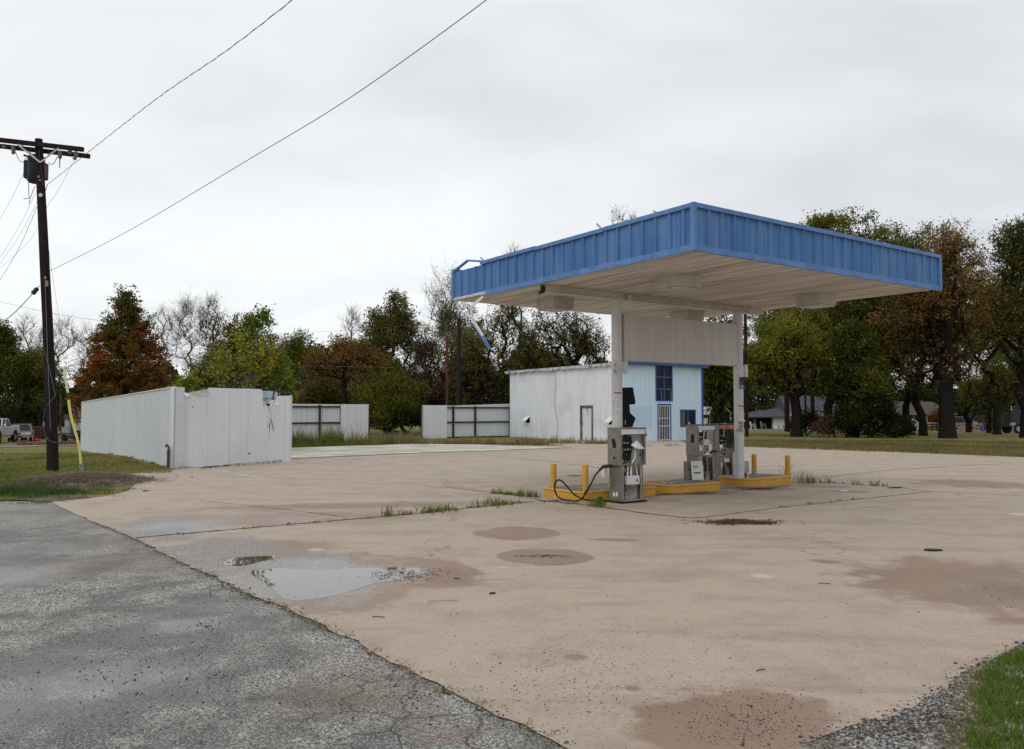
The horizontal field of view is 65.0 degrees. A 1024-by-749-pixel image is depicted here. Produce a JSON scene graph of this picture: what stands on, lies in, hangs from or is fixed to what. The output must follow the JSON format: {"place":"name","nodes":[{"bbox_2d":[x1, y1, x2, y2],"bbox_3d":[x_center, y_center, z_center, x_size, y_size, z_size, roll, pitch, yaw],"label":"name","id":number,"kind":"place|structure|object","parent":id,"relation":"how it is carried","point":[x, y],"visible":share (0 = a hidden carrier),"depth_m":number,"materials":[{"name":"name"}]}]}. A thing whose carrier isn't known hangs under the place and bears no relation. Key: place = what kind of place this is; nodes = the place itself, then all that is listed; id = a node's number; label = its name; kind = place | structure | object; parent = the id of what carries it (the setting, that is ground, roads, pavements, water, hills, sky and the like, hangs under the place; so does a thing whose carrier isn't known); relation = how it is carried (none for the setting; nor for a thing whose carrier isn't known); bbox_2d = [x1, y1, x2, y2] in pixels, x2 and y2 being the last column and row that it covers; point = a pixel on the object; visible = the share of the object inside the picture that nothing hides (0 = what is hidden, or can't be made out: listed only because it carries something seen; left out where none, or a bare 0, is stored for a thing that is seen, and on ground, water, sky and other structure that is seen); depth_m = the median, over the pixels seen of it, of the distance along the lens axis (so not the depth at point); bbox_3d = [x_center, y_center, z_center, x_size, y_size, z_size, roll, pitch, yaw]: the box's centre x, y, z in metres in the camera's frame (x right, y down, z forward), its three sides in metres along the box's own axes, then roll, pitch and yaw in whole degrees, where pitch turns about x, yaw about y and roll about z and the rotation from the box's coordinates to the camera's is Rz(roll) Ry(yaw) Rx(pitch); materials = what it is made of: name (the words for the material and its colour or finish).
{"place":"outdoors","nodes":[
{"label":"outdoors","id":0,"kind":"place"},
{"bbox_2d":[0,501,567,748],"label":"asphalt road","id":1,"kind":"structure","parent":0,"point":[52,540],"depth_m":5.62,"materials":[{"name":"asphalt"}]},
{"bbox_2d":[2,556,488,748],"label":"asphalt grit","id":2,"kind":"object","parent":1,"relation":"on","point":[223,674],"visible":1,"depth_m":5.41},
{"bbox_2d":[91,522,572,748],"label":"edge gravel","id":3,"kind":"structure","parent":1,"relation":"on","point":[337,636],"depth_m":6.46,"materials":[{"name":"gravel"}]},
{"bbox_2d":[206,572,568,748],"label":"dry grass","id":4,"kind":"structure","parent":1,"relation":"on","point":[434,691],"depth_m":5.70,"materials":[{"name":"plant"}]},
{"bbox_2d":[0,418,1023,743],"bbox_3d":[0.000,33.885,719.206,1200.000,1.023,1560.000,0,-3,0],"label":"ground","id":5,"kind":"structure","parent":0,"point":[966,436],"depth_m":52.90,"materials":[{"name":"plant"}]},
{"bbox_2d":[0,418,20,442],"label":"pickup truck","id":6,"kind":"object","parent":5,"relation":"on","point":[7,428],"visible":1,"depth_m":62.94,"materials":[{"name":"white metal"}]},
{"bbox_2d":[6,305,42,382],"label":"tree","id":7,"kind":"object","parent":5,"relation":"on","point":[23,328],"visible":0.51,"depth_m":92.30,"materials":[{"name":"grey plant"}]},
{"bbox_2d":[0,318,62,439],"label":"tree","id":8,"kind":"object","parent":5,"relation":"on","point":[20,367],"visible":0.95,"depth_m":73.62,"materials":[{"name":"green plant"}]},
{"bbox_2d":[0,396,64,425],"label":"bush","id":9,"kind":"object","parent":5,"relation":"on","point":[29,415],"visible":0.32,"depth_m":87.03,"materials":[{"name":"green plant"}]},
{"bbox_2d":[0,138,90,471],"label":"utility pole","id":10,"kind":"object","parent":5,"relation":"on","point":[36,169],"visible":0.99,"depth_m":23.97,"materials":[{"name":"brown wood"}]},
{"bbox_2d":[50,0,485,270],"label":"overhead wire","id":11,"kind":"object","parent":10,"relation":"attached to","point":[300,128],"visible":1,"depth_m":13.37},
{"bbox_2d":[1,491,89,501],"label":"dirt verge","id":12,"kind":"structure","parent":5,"relation":"on","point":[49,498],"depth_m":16.48,"materials":[{"name":"soil"}]},
{"bbox_2d":[22,344,72,425],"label":"tree","id":13,"kind":"object","parent":5,"relation":"on","point":[42,413],"visible":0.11,"depth_m":82.06,"materials":[{"name":"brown plant"}]},
{"bbox_2d":[0,481,115,496],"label":"weed clump","id":14,"kind":"object","parent":5,"relation":"on","point":[6,488],"visible":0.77,"depth_m":17.34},
{"bbox_2d":[0,487,123,504],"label":"weed clump","id":15,"kind":"object","parent":5,"relation":"on","point":[20,495],"visible":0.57,"depth_m":16.43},
{"bbox_2d":[53,310,83,431],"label":"tree","id":16,"kind":"object","parent":5,"relation":"on","point":[67,347],"visible":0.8,"depth_m":90.16,"materials":[{"name":"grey plant"}]},
{"bbox_2d":[0,475,152,489],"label":"dirt mound","id":17,"kind":"object","parent":5,"relation":"on","point":[68,484],"visible":0.27,"depth_m":19.07,"materials":[{"name":"soil"}]},
{"bbox_2d":[63,366,83,472],"bbox_3d":[-10.980,1.302,20.113,0.570,3.025,0.061,0,-3,0],"label":"guy wire guard","id":18,"kind":"object","parent":17,"relation":"on","point":[73,424],"visible":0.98,"depth_m":20.10,"materials":[{"name":"plastic"}]},
{"bbox_2d":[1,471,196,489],"bbox_3d":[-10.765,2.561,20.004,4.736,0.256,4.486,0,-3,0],"label":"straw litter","id":19,"kind":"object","parent":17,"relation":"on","point":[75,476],"visible":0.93,"depth_m":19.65,"materials":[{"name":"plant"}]},
{"bbox_2d":[69,320,100,383],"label":"tree","id":20,"kind":"object","parent":5,"relation":"on","point":[81,346],"visible":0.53,"depth_m":92.87,"materials":[{"name":"grey plant"}]},
{"bbox_2d":[0,451,174,489],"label":"grass","id":21,"kind":"structure","parent":5,"relation":"on","point":[42,461],"depth_m":25.94,"materials":[{"name":"plant"}]},
{"bbox_2d":[60,283,181,430],"bbox_3d":[-27.646,-0.728,58.153,8.928,12.038,7.670,0,-3,0],"label":"tree","id":22,"kind":"object","parent":5,"relation":"on","point":[130,344],"visible":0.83,"depth_m":57.28,"materials":[{"name":"brown plant"}]},
{"bbox_2d":[80,386,175,465],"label":"screen wall","id":23,"kind":"structure","parent":5,"relation":"on","point":[136,425],"depth_m":31.16,"materials":[{"name":"metal"}]},
{"bbox_2d":[145,300,180,384],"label":"tree","id":24,"kind":"object","parent":5,"relation":"on","point":[162,311],"visible":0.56,"depth_m":88.13,"materials":[{"name":"grey plant"}]},
{"bbox_2d":[158,285,215,375],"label":"tree","id":25,"kind":"object","parent":5,"relation":"on","point":[186,305],"visible":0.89,"depth_m":79.90,"materials":[{"name":"grey plant"}]},
{"bbox_2d":[166,366,209,392],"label":"tree","id":26,"kind":"object","parent":5,"relation":"on","point":[188,383],"visible":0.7,"depth_m":33.41,"materials":[{"name":"green plant"}]},
{"bbox_2d":[166,350,223,390],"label":"tree","id":27,"kind":"object","parent":5,"relation":"on","point":[201,376],"visible":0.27,"depth_m":75.12,"materials":[{"name":"green plant"}]},
{"bbox_2d":[191,290,227,388],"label":"tree","id":28,"kind":"object","parent":5,"relation":"on","point":[214,328],"visible":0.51,"depth_m":82.01,"materials":[{"name":"grey plant"}]},
{"bbox_2d":[195,308,274,388],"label":"tree","id":29,"kind":"object","parent":5,"relation":"on","point":[220,341],"visible":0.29,"depth_m":71.57,"materials":[{"name":"green plant"}]},
{"bbox_2d":[198,322,291,388],"bbox_3d":[-11.076,0.727,33.149,3.709,5.694,2.361,0,-3,0],"label":"tree","id":30,"kind":"object","parent":5,"relation":"on","point":[262,355],"visible":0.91,"depth_m":32.89,"materials":[{"name":"green plant"}]},
{"bbox_2d":[245,303,278,388],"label":"tree","id":31,"kind":"object","parent":5,"relation":"on","point":[263,316],"visible":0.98,"depth_m":33.35,"materials":[{"name":"green plant"}]},
{"bbox_2d":[248,343,307,395],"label":"tree","id":32,"kind":"object","parent":5,"relation":"on","point":[265,378],"visible":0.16,"depth_m":77.26,"materials":[{"name":"green plant"}]},
{"bbox_2d":[261,346,300,435],"bbox_3d":[-9.608,1.200,33.429,1.638,4.776,1.530,0,-3,0],"label":"tree","id":33,"kind":"object","parent":5,"relation":"on","point":[280,374],"visible":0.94,"depth_m":33.38,"materials":[{"name":"green plant"}]},
{"bbox_2d":[278,325,322,390],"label":"tree","id":34,"kind":"object","parent":5,"relation":"on","point":[298,345],"visible":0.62,"depth_m":73.83,"materials":[{"name":"green plant"}]},
{"bbox_2d":[292,421,356,446],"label":"weeds","id":35,"kind":"object","parent":5,"relation":"on","point":[336,436],"visible":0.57,"depth_m":40.35,"materials":[{"name":"green plant"}]},
{"bbox_2d":[288,368,363,416],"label":"tree","id":36,"kind":"object","parent":5,"relation":"on","point":[310,393],"visible":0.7,"depth_m":70.44,"materials":[{"name":"green plant"}]},
{"bbox_2d":[292,404,369,441],"bbox_3d":[-10.703,2.804,47.035,5.139,2.160,0.150,2,-3,-35],"label":"metal fence","id":37,"kind":"object","parent":5,"relation":"on","point":[354,417],"visible":0.6,"depth_m":47.16,"materials":[{"name":"white metal"}]},
{"bbox_2d":[292,439,380,447],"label":"weeds","id":38,"kind":"object","parent":5,"relation":"on","point":[317,445],"visible":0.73,"depth_m":39.58,"materials":[{"name":"green plant"}]},
{"bbox_2d":[297,330,391,403],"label":"tree","id":39,"kind":"object","parent":5,"relation":"on","point":[362,358],"visible":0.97,"depth_m":65.75,"materials":[{"name":"brown plant"}]},
{"bbox_2d":[336,302,363,391],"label":"tree","id":40,"kind":"object","parent":5,"relation":"on","point":[350,325],"visible":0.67,"depth_m":84.02,"materials":[{"name":"grey plant"}]},
{"bbox_2d":[342,428,429,444],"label":"weeds","id":41,"kind":"object","parent":5,"relation":"on","point":[388,440],"visible":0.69,"depth_m":42.33,"materials":[{"name":"plant"}]},
{"bbox_2d":[345,353,432,434],"bbox_3d":[-9.454,1.679,61.737,6.392,6.744,4.434,-1,-3,16],"label":"tree","id":42,"kind":"object","parent":5,"relation":"on","point":[398,400],"visible":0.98,"depth_m":61.39,"materials":[{"name":"green plant"}]},
{"bbox_2d":[353,288,437,432],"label":"tree","id":43,"kind":"object","parent":5,"relation":"on","point":[393,337],"visible":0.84,"depth_m":73.85,"materials":[{"name":"green plant"}]},
{"bbox_2d":[370,406,420,433],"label":"bush","id":44,"kind":"object","parent":5,"relation":"on","point":[415,419],"visible":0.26,"depth_m":65.47,"materials":[{"name":"green plant"}]},
{"bbox_2d":[391,361,455,415],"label":"tree","id":45,"kind":"object","parent":5,"relation":"on","point":[437,393],"visible":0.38,"depth_m":69.42,"materials":[{"name":"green plant"}]},
{"bbox_2d":[397,327,461,411],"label":"tree","id":46,"kind":"object","parent":5,"relation":"on","point":[436,373],"visible":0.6,"depth_m":71.99,"materials":[{"name":"green plant"}]},
{"bbox_2d":[417,256,476,404],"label":"tree","id":47,"kind":"object","parent":5,"relation":"on","point":[443,297],"visible":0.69,"depth_m":78.10,"materials":[{"name":"grey plant"}]},
{"bbox_2d":[456,315,460,404],"bbox_3d":[-3.788,0.166,57.047,0.340,8.853,0.331,0,-3,0],"label":"utility pole","id":48,"kind":"object","parent":5,"relation":"on","point":[458,385],"visible":0.7,"depth_m":56.98,"materials":[{"name":"wood"}]},
{"bbox_2d":[427,301,491,367],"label":"tree","id":49,"kind":"object","parent":5,"relation":"on","point":[445,322],"visible":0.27,"depth_m":83.84,"materials":[{"name":"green plant"}]},
{"bbox_2d":[421,404,509,438],"bbox_3d":[-2.902,3.010,52.473,6.854,2.226,0.150,2,-3,-35],"label":"metal fence","id":50,"kind":"object","parent":5,"relation":"on","point":[463,421],"visible":0.87,"depth_m":52.41,"materials":[{"name":"white metal"}]},
{"bbox_2d":[438,351,509,405],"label":"tree","id":51,"kind":"object","parent":5,"relation":"on","point":[470,403],"visible":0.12,"depth_m":79.22,"materials":[{"name":"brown plant"}]},
{"bbox_2d":[428,304,563,404],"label":"tree","id":52,"kind":"object","parent":5,"relation":"on","point":[472,361],"visible":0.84,"depth_m":67.77,"materials":[{"name":"green plant"}]},
{"bbox_2d":[0,340,1019,426],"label":"woodland","id":53,"kind":"object","parent":5,"relation":"on","point":[933,397],"visible":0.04,"depth_m":137.81,"materials":[{"name":"green plant"}]},
{"bbox_2d":[511,308,611,368],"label":"tree","id":54,"kind":"object","parent":5,"relation":"on","point":[581,343],"visible":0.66,"depth_m":69.41,"materials":[{"name":"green plant"}]},
{"bbox_2d":[703,315,761,422],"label":"tree","id":55,"kind":"object","parent":5,"relation":"on","point":[714,377],"visible":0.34,"depth_m":65.70,"materials":[{"name":"green plant"}]},
{"bbox_2d":[744,314,748,436],"bbox_3d":[16.910,-0.498,58.078,0.260,10.361,0.253,0,-3,0],"label":"utility pole","id":56,"kind":"object","parent":5,"relation":"on","point":[746,384],"visible":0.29,"depth_m":57.92,"materials":[{"name":"brown wood"}]},
{"bbox_2d":[742,311,803,410],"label":"tree","id":57,"kind":"object","parent":5,"relation":"on","point":[763,402],"visible":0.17,"depth_m":119.78,"materials":[{"name":"green plant"}]},
{"bbox_2d":[724,306,881,436],"bbox_3d":[21.002,-0.465,57.440,11.012,10.484,7.454,0,-3,0],"label":"tree","id":58,"kind":"object","parent":5,"relation":"on","point":[771,345],"visible":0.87,"depth_m":57.15,"materials":[{"name":"green plant"}]},
{"bbox_2d":[771,396,837,428],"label":"white house","id":59,"kind":"structure","parent":5,"relation":"on","point":[779,402],"depth_m":115.66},
{"bbox_2d":[783,403,827,435],"bbox_3d":[22.730,3.699,61.949,3.574,3.422,2.516,0,-3,0],"label":"bush","id":60,"kind":"object","parent":5,"relation":"on","point":[808,416],"visible":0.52,"depth_m":61.58,"materials":[{"name":"green plant"}]},
{"bbox_2d":[754,208,878,434],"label":"tree","id":61,"kind":"object","parent":5,"relation":"on","point":[827,219],"visible":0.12,"depth_m":69.56,"materials":[{"name":"green plant"}]},
{"bbox_2d":[799,411,861,437],"bbox_3d":[22.250,3.477,56.533,4.360,2.508,2.975,0,-3,0],"label":"bush","id":62,"kind":"object","parent":5,"relation":"on","point":[821,427],"visible":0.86,"depth_m":56.23,"materials":[{"name":"brown plant"}]},
{"bbox_2d":[770,206,931,434],"bbox_3d":[28.255,-4.212,66.063,11.977,19.002,10.484,2,-3,-33],"label":"tree","id":63,"kind":"object","parent":5,"relation":"on","point":[840,310],"visible":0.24,"depth_m":64.35,"materials":[{"name":"green plant"}]},
{"bbox_2d":[806,315,901,437],"bbox_3d":[23.865,0.279,56.851,6.536,9.126,6.480,0,-3,0],"label":"tree","id":64,"kind":"object","parent":5,"relation":"on","point":[866,381],"visible":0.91,"depth_m":56.23,"materials":[{"name":"green plant"}]},
{"bbox_2d":[827,387,903,437],"bbox_3d":[24.567,2.818,56.039,5.163,4.090,4.157,0,-3,0],"label":"bush","id":65,"kind":"object","parent":5,"relation":"on","point":[863,412],"visible":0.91,"depth_m":55.17,"materials":[{"name":"green plant"}]},
{"bbox_2d":[871,410,918,437],"bbox_3d":[26.715,3.586,55.990,3.316,2.627,2.764,0,-3,0],"label":"bush","id":66,"kind":"object","parent":5,"relation":"on","point":[904,427],"visible":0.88,"depth_m":55.35,"materials":[{"name":"green plant"}]},
{"bbox_2d":[792,638,1023,748],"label":"gravel patch","id":67,"kind":"object","parent":5,"relation":"on","point":[837,742],"visible":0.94,"depth_m":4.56,"materials":[{"name":"gravel"}]},
{"bbox_2d":[808,683,997,748],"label":"gravel","id":68,"kind":"structure","parent":67,"relation":"on","point":[923,718],"depth_m":4.57,"materials":[{"name":"gravel"}]},
{"bbox_2d":[928,656,1014,748],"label":"dry grass","id":69,"kind":"structure","parent":67,"relation":"on","point":[962,708],"depth_m":4.88,"materials":[{"name":"plant"}]},
{"bbox_2d":[947,645,1023,748],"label":"grass","id":70,"kind":"structure","parent":67,"relation":"on","point":[1010,708],"depth_m":4.86,"materials":[{"name":"plant"}]},
{"bbox_2d":[874,219,960,434],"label":"tree","id":71,"kind":"object","parent":5,"relation":"on","point":[905,407],"visible":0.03,"depth_m":72.13,"materials":[{"name":"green plant"}]},
{"bbox_2d":[866,304,972,435],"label":"tree","id":72,"kind":"object","parent":5,"relation":"on","point":[914,385],"visible":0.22,"depth_m":65.60,"materials":[{"name":"brown plant"}]},
{"bbox_2d":[864,216,1012,438],"bbox_3d":[29.987,-3.129,56.431,8.529,15.789,8.406,2,-3,-41],"label":"tree","id":73,"kind":"object","parent":5,"relation":"on","point":[921,312],"visible":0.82,"depth_m":55.45,"materials":[{"name":"brown plant"}]},
{"bbox_2d":[921,262,1023,431],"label":"tree","id":74,"kind":"object","parent":5,"relation":"on","point":[969,422],"visible":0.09,"depth_m":91.48,"materials":[{"name":"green plant"}]},
{"bbox_2d":[955,351,1018,432],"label":"tree","id":75,"kind":"object","parent":5,"relation":"on","point":[998,395],"visible":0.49,"depth_m":83.71,"materials":[{"name":"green plant"}]},
{"bbox_2d":[955,274,1023,434],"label":"tree","id":76,"kind":"object","parent":5,"relation":"on","point":[996,406],"visible":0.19,"depth_m":76.45,"materials":[{"name":"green plant"}]},
{"bbox_2d":[958,213,1023,437],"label":"tree","id":77,"kind":"object","parent":5,"relation":"on","point":[1013,260],"visible":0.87,"depth_m":59.89,"materials":[{"name":"green plant"}]},
{"bbox_2d":[1000,406,1020,432],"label":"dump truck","id":78,"kind":"object","parent":5,"relation":"on","point":[1007,420],"visible":0.68,"depth_m":83.12,"materials":[{"name":"metal"}]},
{"bbox_2d":[0,0,1023,410],"label":"sky","id":79,"kind":"structure","parent":0,"point":[526,123],"materials":[{"name":"white"}]},
{"bbox_2d":[52,439,1023,748],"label":"concrete lot","id":80,"kind":"structure","parent":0,"point":[876,565],"depth_m":8.93,"materials":[{"name":"concrete"}]},
{"bbox_2d":[170,387,291,468],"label":"screen wall","id":81,"kind":"structure","parent":80,"relation":"on","point":[216,426],"depth_m":26.32,"materials":[{"name":"metal"}]},
{"bbox_2d":[220,556,276,565],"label":"puddle","id":82,"kind":"object","parent":80,"relation":"on","point":[239,561],"visible":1,"depth_m":9.63,"materials":[{"name":"liquid"}]},
{"bbox_2d":[250,567,433,600],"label":"puddle","id":83,"kind":"object","parent":80,"relation":"on","point":[303,584],"visible":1,"depth_m":8.55,"materials":[{"name":"liquid"}]},
{"bbox_2d":[292,444,568,457],"bbox_3d":[-5.986,3.373,36.151,16.451,0.001,8.436,2,-3,-40],"label":"painted pad","id":84,"kind":"object","parent":80,"relation":"on","point":[309,452],"visible":0.76,"depth_m":36.12,"materials":[{"name":"concrete"}]},
{"bbox_2d":[413,434,563,445],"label":"weeds","id":85,"kind":"object","parent":80,"relation":"on","point":[536,442],"visible":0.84,"depth_m":41.58,"materials":[{"name":"plant"}]},
{"bbox_2d":[515,434,607,443],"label":"weeds","id":86,"kind":"object","parent":80,"relation":"on","point":[570,441],"visible":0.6,"depth_m":43.21,"materials":[{"name":"plant"}]},
{"bbox_2d":[554,464,611,502],"bbox_3d":[1.375,2.113,15.727,1.157,0.720,0.469,-1,-3,12],"label":"fuel hose","id":87,"kind":"object","parent":80,"relation":"on","point":[597,472],"visible":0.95,"depth_m":15.64,"materials":[{"name":"rubber"}]},
{"bbox_2d":[544,482,655,500],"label":"pump island","id":88,"kind":"structure","parent":80,"relation":"on","point":[594,490],"depth_m":16.40,"materials":[{"name":"yellow paint"}]},
{"bbox_2d":[622,387,634,471],"bbox_3d":[2.487,1.333,17.452,0.362,2.106,0.312,0,-3,0],"label":"dispenser shell","id":89,"kind":"object","parent":88,"relation":"on","point":[628,396],"visible":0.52,"depth_m":17.34},
{"bbox_2d":[606,427,646,503],"bbox_3d":[2.275,1.779,15.818,0.740,1.472,0.510,2,-3,-35],"label":"fuel dispenser","id":90,"kind":"object","parent":80,"relation":"on","point":[625,486],"visible":1,"depth_m":15.71,"materials":[{"name":"metal"}]},
{"bbox_2d":[643,479,719,493],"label":"pump island","id":91,"kind":"structure","parent":80,"relation":"on","point":[680,486],"depth_m":17.64,"materials":[{"name":"yellow paint"}]},
{"bbox_2d":[451,201,941,486],"bbox_3d":[3.665,-0.089,17.339,7.629,4.968,7.324,2,-3,-35],"label":"gas station canopy","id":92,"kind":"object","parent":91,"relation":"on","point":[659,286],"visible":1,"depth_m":15.89,"materials":[{"name":"metal"}]},
{"bbox_2d":[686,423,716,480],"bbox_3d":[4.497,1.910,19.144,0.680,1.502,0.460,2,-3,-35],"label":"fuel dispenser","id":93,"kind":"object","parent":80,"relation":"on","point":[695,438],"visible":0.79,"depth_m":19.05,"materials":[{"name":"metal"}]},
{"bbox_2d":[707,422,733,480],"bbox_3d":[5.293,1.963,20.348,0.720,1.502,0.460,2,-3,-35],"label":"fuel dispenser","id":94,"kind":"object","parent":80,"relation":"on","point":[724,437],"visible":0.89,"depth_m":20.25,"materials":[{"name":"metal"}]},
{"bbox_2d":[683,518,805,525],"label":"bark litter","id":95,"kind":"object","parent":80,"relation":"on","point":[732,521],"visible":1,"depth_m":12.84,"materials":[{"name":"brown plant"}]},
{"bbox_2d":[505,361,708,440],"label":"gas station shop","id":96,"kind":"structure","parent":0,"point":[575,402],"depth_m":48.00,"materials":[{"name":"white paint"}]},
{"bbox_2d":[580,405,592,440],"bbox_3d":[4.429,2.865,47.476,0.131,2.076,1.163,2,-3,-35],"label":"side door","id":97,"kind":"structure","parent":96,"relation":"in","point":[586,414],"depth_m":47.53,"materials":[{"name":"metal"}]},
{"bbox_2d":[655,365,672,400],"bbox_3d":[8.912,0.513,47.191,1.401,2.115,0.090,2,-3,-35],"label":"window","id":98,"kind":"structure","parent":96,"relation":"in","point":[663,374],"depth_m":47.17,"materials":[{"name":"blue glass"}]},
{"bbox_2d":[657,404,670,440],"bbox_3d":[8.899,2.801,47.106,1.110,2.172,0.170,2,-3,-35],"label":"front door","id":99,"kind":"structure","parent":96,"relation":"in","point":[663,410],"depth_m":47.16,"materials":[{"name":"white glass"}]},
{"bbox_2d":[232,504,1016,748],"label":"loose gravel","id":100,"kind":"structure","parent":0,"point":[681,684],"depth_m":5.04,"materials":[{"name":"gravel"}]},
{"bbox_2d":[719,473,791,486],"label":"pump island","id":101,"kind":"structure","parent":0,"point":[760,479],"depth_m":19.23,"materials":[{"name":"yellow paint"}]},
{"bbox_2d":[744,407,784,428],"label":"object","id":102,"kind":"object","parent":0,"point":[769,418],"visible":0.7,"depth_m":113.72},
{"bbox_2d":[744,439,1023,457],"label":"grass","id":103,"kind":"structure","parent":0,"point":[976,447],"depth_m":40.20,"materials":[{"name":"plant"}]},
{"bbox_2d":[873,402,956,425],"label":"brown house","id":104,"kind":"structure","parent":0,"point":[926,406],"depth_m":119.56,"materials":[{"name":"brick"}]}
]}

